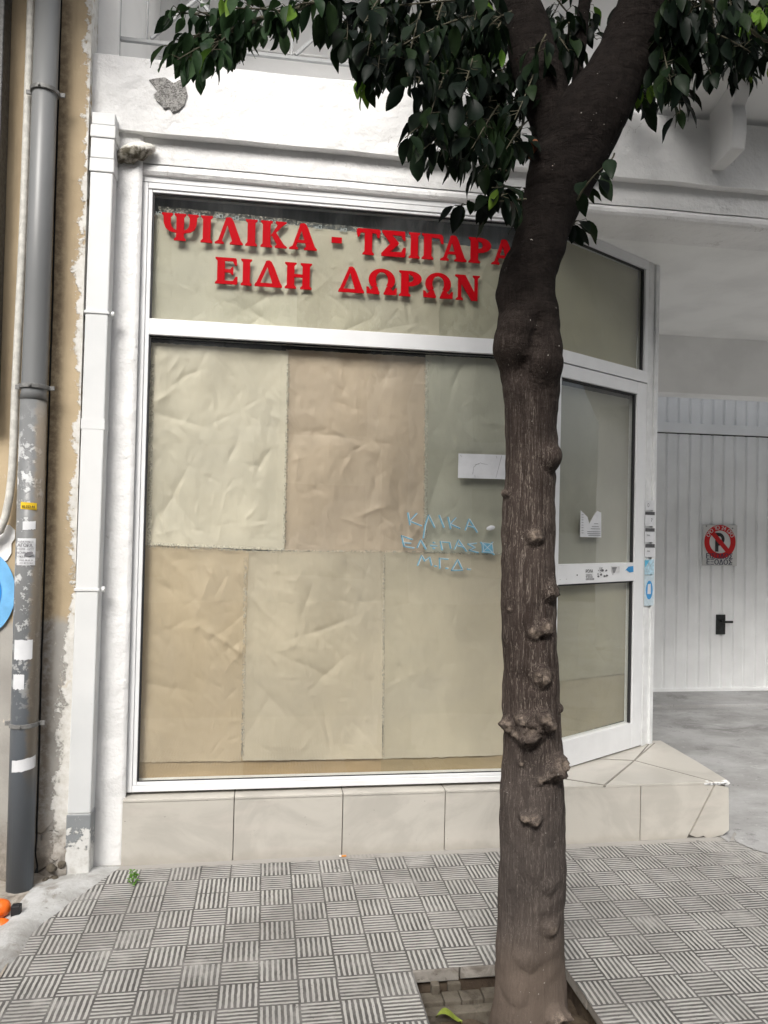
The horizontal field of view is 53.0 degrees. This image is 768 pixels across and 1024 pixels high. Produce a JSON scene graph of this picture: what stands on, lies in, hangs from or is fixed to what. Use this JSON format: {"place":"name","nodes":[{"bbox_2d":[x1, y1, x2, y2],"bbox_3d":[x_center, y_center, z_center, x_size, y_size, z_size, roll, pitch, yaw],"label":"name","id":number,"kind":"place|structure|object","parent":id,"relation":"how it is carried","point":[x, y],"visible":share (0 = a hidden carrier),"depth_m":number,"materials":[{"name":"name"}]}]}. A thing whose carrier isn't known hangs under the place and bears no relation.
{"place":"outdoors","nodes":[
{"label":"outdoors","id":0,"kind":"place"},
{"bbox_2d":[0,832,767,1023],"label":"pavement","id":1,"kind":"structure","parent":0,"point":[669,931],"depth_m":2.86,"materials":[{"name":"tile"}]},
{"bbox_2d":[0,873,44,977],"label":"cement apron","id":2,"kind":"object","parent":1,"relation":"on","point":[15,898],"visible":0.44,"depth_m":3.13,"materials":[{"name":"grey concrete"}]},
{"bbox_2d":[0,918,8,924],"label":"orange fruit","id":3,"kind":"object","parent":2,"relation":"on","point":[3,921],"visible":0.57,"depth_m":2.89,"materials":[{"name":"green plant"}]},
{"bbox_2d":[0,898,10,917],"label":"orange fruit","id":4,"kind":"object","parent":2,"relation":"on","point":[5,906],"visible":0.99,"depth_m":2.94,"materials":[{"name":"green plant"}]},
{"bbox_2d":[0,866,118,972],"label":"cement fillet","id":5,"kind":"object","parent":2,"relation":"on","point":[42,902],"visible":0.81,"depth_m":3.03,"materials":[{"name":"grey concrete"}]},
{"bbox_2d":[11,903,21,916],"bbox_3d":[-1.409,1.537,2.952,0.034,0.065,0.030,1,-1,-9],"label":"plastic scrap","id":6,"kind":"object","parent":5,"relation":"on","point":[16,908],"visible":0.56,"depth_m":2.94,"materials":[{"name":"black plastic"}]},
{"bbox_2d":[0,0,98,881],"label":"neighbour building","id":7,"kind":"structure","parent":1,"relation":"on","point":[78,42],"depth_m":3.32,"materials":[{"name":"beige paint"}]},
{"bbox_2d":[0,557,13,627],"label":"round sign","id":8,"kind":"object","parent":7,"relation":"attached to","point":[6,591],"visible":0.89,"depth_m":3.28,"materials":[{"name":"blue metal"}]},
{"bbox_2d":[0,0,34,534],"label":"conduit","id":9,"kind":"object","parent":7,"relation":"attached to","point":[15,393],"visible":0.95,"depth_m":3.26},
{"bbox_2d":[5,0,64,893],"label":"drainpipe","id":10,"kind":"object","parent":7,"relation":"attached to","point":[24,722],"visible":1,"depth_m":3.19,"materials":[{"name":"grey plastic"}]},
{"bbox_2d":[13,674,23,689],"bbox_3d":[-1.499,0.697,3.157,0.047,0.068,0.006,1,-1,6],"label":"pipe sticker","id":11,"kind":"object","parent":10,"relation":"attached to","point":[18,681],"visible":1,"depth_m":3.15,"materials":[{"name":"white paper"}]},
{"bbox_2d":[14,640,32,659],"bbox_3d":[-1.483,0.567,3.163,0.071,0.086,0.014,1,-1,-9],"label":"pipe sticker","id":12,"kind":"object","parent":10,"relation":"attached to","point":[23,649],"visible":1,"depth_m":3.16,"materials":[{"name":"white paper"}]},
{"bbox_2d":[12,755,35,771],"bbox_3d":[-1.480,1.037,3.166,0.089,0.062,0.024,2,-1,-31],"label":"pipe sticker","id":13,"kind":"object","parent":10,"relation":"attached to","point":[23,765],"visible":1,"depth_m":3.15,"materials":[{"name":"white paper"}]},
{"bbox_2d":[17,538,35,564],"bbox_3d":[-1.474,0.164,3.169,0.072,0.112,0.016,1,-1,-9],"label":"pipe sticker","id":14,"kind":"object","parent":10,"relation":"attached to","point":[26,548],"visible":1,"depth_m":3.17,"materials":[{"name":"grey paper"}]},
{"bbox_2d":[21,502,36,509],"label":"pipe sticker","id":15,"kind":"object","parent":10,"relation":"attached to","point":[28,505],"visible":1,"depth_m":3.17,"materials":[{"name":"yellow paper"}]},
{"bbox_2d":[23,521,35,529],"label":"pipe sticker","id":16,"kind":"object","parent":10,"relation":"attached to","point":[28,525],"visible":1,"depth_m":3.17,"materials":[{"name":"white paper"}]},
{"bbox_2d":[126,869,138,885],"bbox_3d":[-1.056,1.537,3.241,0.045,0.070,0.055,0,-1,41],"label":"weed","id":17,"kind":"object","parent":1,"relation":"on","point":[131,875],"visible":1,"depth_m":3.25,"materials":[{"name":"green plant"}]},
{"bbox_2d":[92,0,767,865],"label":"shop building","id":18,"kind":"structure","parent":1,"relation":"on","point":[294,136],"depth_m":3.74,"materials":[{"name":"white paint"}]},
{"bbox_2d":[65,112,119,874],"bbox_3d":[-1.275,-0.080,3.385,0.138,3.338,0.095,1,-1,-9],"label":"rainwater pipe","id":19,"kind":"object","parent":18,"relation":"attached to","point":[99,315],"visible":0.98,"depth_m":3.35,"materials":[{"name":"white metal"}]},
{"bbox_2d":[139,756,242,777],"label":"paper sheet","id":20,"kind":"object","parent":18,"relation":"attached to","point":[182,769],"visible":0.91,"depth_m":3.59,"materials":[{"name":"beige paper"}]},
{"bbox_2d":[140,545,248,762],"bbox_3d":[-0.887,0.659,3.590,0.485,1.016,0.031,1,-1,-9],"label":"paper sheet","id":21,"kind":"object","parent":18,"relation":"attached to","point":[194,645],"visible":0.98,"depth_m":3.59,"materials":[{"name":"beige paper"}]},
{"bbox_2d":[145,343,288,550],"bbox_3d":[-0.779,-0.302,3.622,0.642,0.957,0.033,1,-1,-10],"label":"paper sheet","id":22,"kind":"object","parent":18,"relation":"attached to","point":[217,448],"visible":0.99,"depth_m":3.62,"materials":[{"name":"beige paper"}]},
{"bbox_2d":[152,213,296,326],"bbox_3d":[-0.740,-1.107,3.624,0.692,0.547,0.026,1,-1,-9],"label":"paper sheet","id":23,"kind":"object","parent":18,"relation":"attached to","point":[186,287],"visible":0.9,"depth_m":3.61,"materials":[{"name":"beige paper"}]},
{"bbox_2d":[155,209,419,239],"bbox_3d":[-0.399,-1.368,3.663,1.341,0.066,0.004,1,-1,-9],"label":"clear tape","id":24,"kind":"object","parent":18,"relation":"attached to","point":[258,220],"visible":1,"depth_m":3.63,"materials":[{"name":"beige"}]},
{"bbox_2d":[243,759,380,774],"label":"paper sheet","id":25,"kind":"object","parent":18,"relation":"attached to","point":[260,767],"visible":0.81,"depth_m":3.67,"materials":[{"name":"beige paper"}]},
{"bbox_2d":[242,551,384,760],"bbox_3d":[-0.329,0.683,3.671,0.674,0.999,0.034,1,-1,-9],"label":"paper sheet","id":26,"kind":"object","parent":18,"relation":"attached to","point":[313,665],"visible":1,"depth_m":3.67,"materials":[{"name":"beige paper"}]},
{"bbox_2d":[126,182,515,791],"bbox_3d":[-0.202,-0.085,3.706,1.908,2.866,0.134,1,-1,-9],"label":"shop window","id":27,"kind":"structure","parent":18,"relation":"in","point":[296,210],"depth_m":3.62,"materials":[{"name":"white metal"}]},
{"bbox_2d":[147,365,500,739],"bbox_3d":[-0.190,0.209,3.690,1.844,1.927,0.002,1,-1,-9],"label":"clear tape","id":28,"kind":"object","parent":18,"relation":"attached to","point":[468,553],"visible":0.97,"depth_m":3.62,"materials":[{"name":"beige"}]},
{"bbox_2d":[161,212,509,300],"bbox_3d":[-0.188,-1.206,3.678,1.705,0.314,0.007,1,-1,-9],"label":"shop sign","id":29,"kind":"object","parent":18,"relation":"attached to","point":[307,241],"visible":0.97,"depth_m":3.68,"materials":[{"name":"red plastic"}]},
{"bbox_2d":[284,349,425,552],"bbox_3d":[-0.134,-0.288,3.724,0.698,0.964,0.027,1,-1,-9],"label":"paper sheet","id":30,"kind":"object","parent":18,"relation":"attached to","point":[355,465],"visible":0.99,"depth_m":3.73,"materials":[{"name":"beige paper"}]},
{"bbox_2d":[297,226,440,335],"bbox_3d":[-0.072,-1.092,3.718,0.706,0.526,0.020,1,-1,-8],"label":"paper sheet","id":31,"kind":"object","parent":18,"relation":"attached to","point":[323,303],"visible":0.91,"depth_m":3.71,"materials":[{"name":"beige paper"}]},
{"bbox_2d":[381,750,502,771],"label":"paper sheet","id":32,"kind":"object","parent":18,"relation":"attached to","point":[446,763],"visible":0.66,"depth_m":3.77,"materials":[{"name":"beige paper"}]},
{"bbox_2d":[382,552,503,758],"bbox_3d":[0.366,0.702,3.780,0.770,1.003,0.021,1,-1,-9],"label":"paper sheet","id":33,"kind":"object","parent":18,"relation":"attached to","point":[443,666],"visible":0.8,"depth_m":3.77,"materials":[{"name":"beige paper"}]},
{"bbox_2d":[401,512,494,570],"bbox_3d":[0.312,0.147,3.736,0.470,0.281,0.003,1,-1,-9],"label":"hand lettering","id":34,"kind":"object","parent":18,"relation":"attached to","point":[487,547],"visible":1,"depth_m":3.74},
{"bbox_2d":[424,355,505,553],"bbox_3d":[0.471,-0.279,3.806,0.564,0.973,0.026,1,-1,-8],"label":"paper sheet","id":35,"kind":"object","parent":18,"relation":"attached to","point":[464,409],"visible":0.66,"depth_m":3.79,"materials":[{"name":"beige paper"}]},
{"bbox_2d":[439,243,504,338],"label":"paper sheet","id":36,"kind":"object","parent":18,"relation":"attached to","point":[466,316],"visible":0.56,"depth_m":3.80,"materials":[{"name":"beige paper"}]},
{"bbox_2d":[458,453,505,478],"bbox_3d":[0.540,-0.222,3.776,0.360,0.121,0.004,1,-1,-9],"label":"paper label","id":37,"kind":"object","parent":18,"relation":"attached to","point":[484,466],"visible":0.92,"depth_m":3.77,"materials":[{"name":"grey paper"}]},
{"bbox_2d":[486,525,494,529],"bbox_3d":[0.523,0.078,3.772,0.044,0.025,0.012,1,-1,-9],"label":"putty blob","id":38,"kind":"object","parent":18,"relation":"attached to","point":[491,527],"visible":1,"depth_m":3.77,"materials":[{"name":"white"}]},
{"bbox_2d":[586,569,593,579],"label":"door sticker","id":39,"kind":"object","parent":18,"relation":"attached to","point":[589,574],"depth_m":4.13,"materials":[{"name":"black"}]},
{"bbox_2d":[580,511,600,536],"bbox_3d":[1.122,0.065,4.170,0.193,0.145,0.004,2,-1,-40],"label":"torn notice","id":40,"kind":"object","parent":18,"relation":"attached to","point":[592,528],"visible":1,"depth_m":4.17,"materials":[{"name":"grey paper"}]},
{"bbox_2d":[557,583,625,680],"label":"paper sheet","id":41,"kind":"object","parent":18,"relation":"attached to","point":[591,623],"visible":0.84,"depth_m":4.23,"materials":[{"name":"beige paper"}]},
{"bbox_2d":[560,674,624,736],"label":"paper sheet","id":42,"kind":"object","parent":18,"relation":"attached to","point":[589,703],"visible":0.87,"depth_m":4.24,"materials":[{"name":"beige paper"}]},
{"bbox_2d":[558,385,628,563],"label":"paper sheet","id":43,"kind":"object","parent":18,"relation":"attached to","point":[594,445],"visible":0.89,"depth_m":4.24,"materials":[{"name":"beige paper"}]},
{"bbox_2d":[555,242,637,368],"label":"paper sheet","id":44,"kind":"object","parent":18,"relation":"on","point":[597,296],"visible":0.76,"depth_m":4.26,"materials":[{"name":"beige paper"}]},
{"bbox_2d":[555,364,646,765],"bbox_3d":[1.140,0.288,4.195,0.927,2.096,0.053,2,-1,-40],"label":"door leaf","id":45,"kind":"structure","parent":18,"relation":"in","point":[582,747],"depth_m":4.40,"materials":[{"name":"white metal"}]},
{"bbox_2d":[597,567,607,576],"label":"door sticker","id":46,"kind":"object","parent":18,"relation":"attached to","point":[601,573],"depth_m":4.20,"materials":[{"name":"grey"}]},
{"bbox_2d":[562,236,659,745],"bbox_3d":[1.155,-0.067,4.235,1.096,2.822,0.104,2,-1,-40],"label":"door frame","id":47,"kind":"structure","parent":18,"relation":"in","point":[646,371],"depth_m":4.49,"materials":[{"name":"white metal"}]},
{"bbox_2d":[611,566,619,574],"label":"door sticker","id":48,"kind":"object","parent":18,"relation":"attached to","point":[614,569],"depth_m":4.28,"materials":[{"name":"grey paper"}]},
{"bbox_2d":[625,566,633,571],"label":"door sticker","id":49,"kind":"object","parent":18,"relation":"attached to","point":[629,569],"depth_m":4.38,"materials":[{"name":"blue paper"}]},
{"bbox_2d":[644,575,653,605],"bbox_3d":[1.547,0.458,4.494,0.101,0.178,0.003,2,-1,-40],"label":"jamb sticker","id":50,"kind":"object","parent":18,"relation":"attached to","point":[648,590],"visible":1,"depth_m":4.49,"materials":[{"name":"paper"}]},
{"bbox_2d":[644,559,653,574],"bbox_3d":[1.550,0.322,4.497,0.101,0.090,0.002,2,-1,-40],"label":"jamb sticker","id":51,"kind":"object","parent":18,"relation":"attached to","point":[649,567],"visible":1,"depth_m":4.50,"materials":[{"name":"blue paper"}]},
{"bbox_2d":[645,511,654,525],"bbox_3d":[1.553,0.040,4.498,0.104,0.089,0.003,2,-1,-40],"label":"jamb sticker","id":52,"kind":"object","parent":18,"relation":"attached to","point":[649,518],"visible":1,"depth_m":4.50,"materials":[{"name":"white paper"}]},
{"bbox_2d":[645,528,654,541],"bbox_3d":[1.554,0.134,4.499,0.104,0.084,0.003,2,-1,-40],"label":"jamb sticker","id":53,"kind":"object","parent":18,"relation":"attached to","point":[649,534],"visible":1,"depth_m":4.50,"materials":[{"name":"grey paper"}]},
{"bbox_2d":[645,544,654,556],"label":"jamb sticker","id":54,"kind":"object","parent":18,"relation":"attached to","point":[649,550],"visible":1,"depth_m":4.50,"materials":[{"name":"grey paper"}]},
{"bbox_2d":[645,501,654,509],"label":"jamb sticker","id":55,"kind":"object","parent":18,"relation":"attached to","point":[649,505],"visible":1,"depth_m":4.50,"materials":[{"name":"grey paper"}]},
{"bbox_2d":[653,396,767,691],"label":"garage door","id":56,"kind":"structure","parent":18,"relation":"in","point":[711,622],"depth_m":7.24,"materials":[{"name":"paint"}]},
{"bbox_2d":[702,525,736,565],"bbox_3d":[3.155,0.313,7.234,0.351,0.384,0.008,1,-1,-9],"label":"no parking sign","id":57,"kind":"object","parent":56,"relation":"attached to","point":[719,545],"visible":1,"depth_m":7.23,"materials":[{"name":"red"}]},
{"bbox_2d":[652,707,767,852],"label":"driveway","id":58,"kind":"structure","parent":0,"point":[730,744],"depth_m":5.39,"materials":[{"name":"concrete"}]},
{"bbox_2d":[653,691,767,708],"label":"threshold","id":59,"kind":"object","parent":58,"relation":"on","point":[701,699],"depth_m":6.86,"materials":[{"name":"concrete"}]},
{"label":"road","id":60,"kind":"structure","parent":0,"visible":0},
{"bbox_2d":[417,976,595,1023],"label":"pit wall","id":61,"kind":"structure","parent":60,"relation":"on","point":[482,982],"depth_m":2.69,"materials":[{"name":"concrete"}]},
{"bbox_2d":[412,964,602,1023],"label":"slab edge","id":62,"kind":"object","parent":61,"relation":"on","point":[439,974],"visible":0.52,"depth_m":2.67,"materials":[{"name":"grey concrete"}]},
{"bbox_2d":[440,997,588,1023],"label":"soil","id":63,"kind":"structure","parent":61,"relation":"in","point":[577,1018],"depth_m":2.54,"materials":[{"name":"brown soil"}]},
{"bbox_2d":[436,1008,461,1022],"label":"fallen leaf","id":64,"kind":"object","parent":63,"relation":"on","point":[446,1011],"visible":1,"depth_m":2.51,"materials":[{"name":"green plant"}]},
{"bbox_2d":[420,981,493,1023],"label":"bedding stones","id":65,"kind":"object","parent":63,"relation":"on","point":[459,1003],"visible":0.7,"depth_m":2.59,"materials":[{"name":"grey stone"}]},
{"bbox_2d":[150,0,767,1023],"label":"citrus tree","id":66,"kind":"object","parent":63,"relation":"on","point":[646,56],"visible":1,"depth_m":2.37,"materials":[{"name":"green plant"}]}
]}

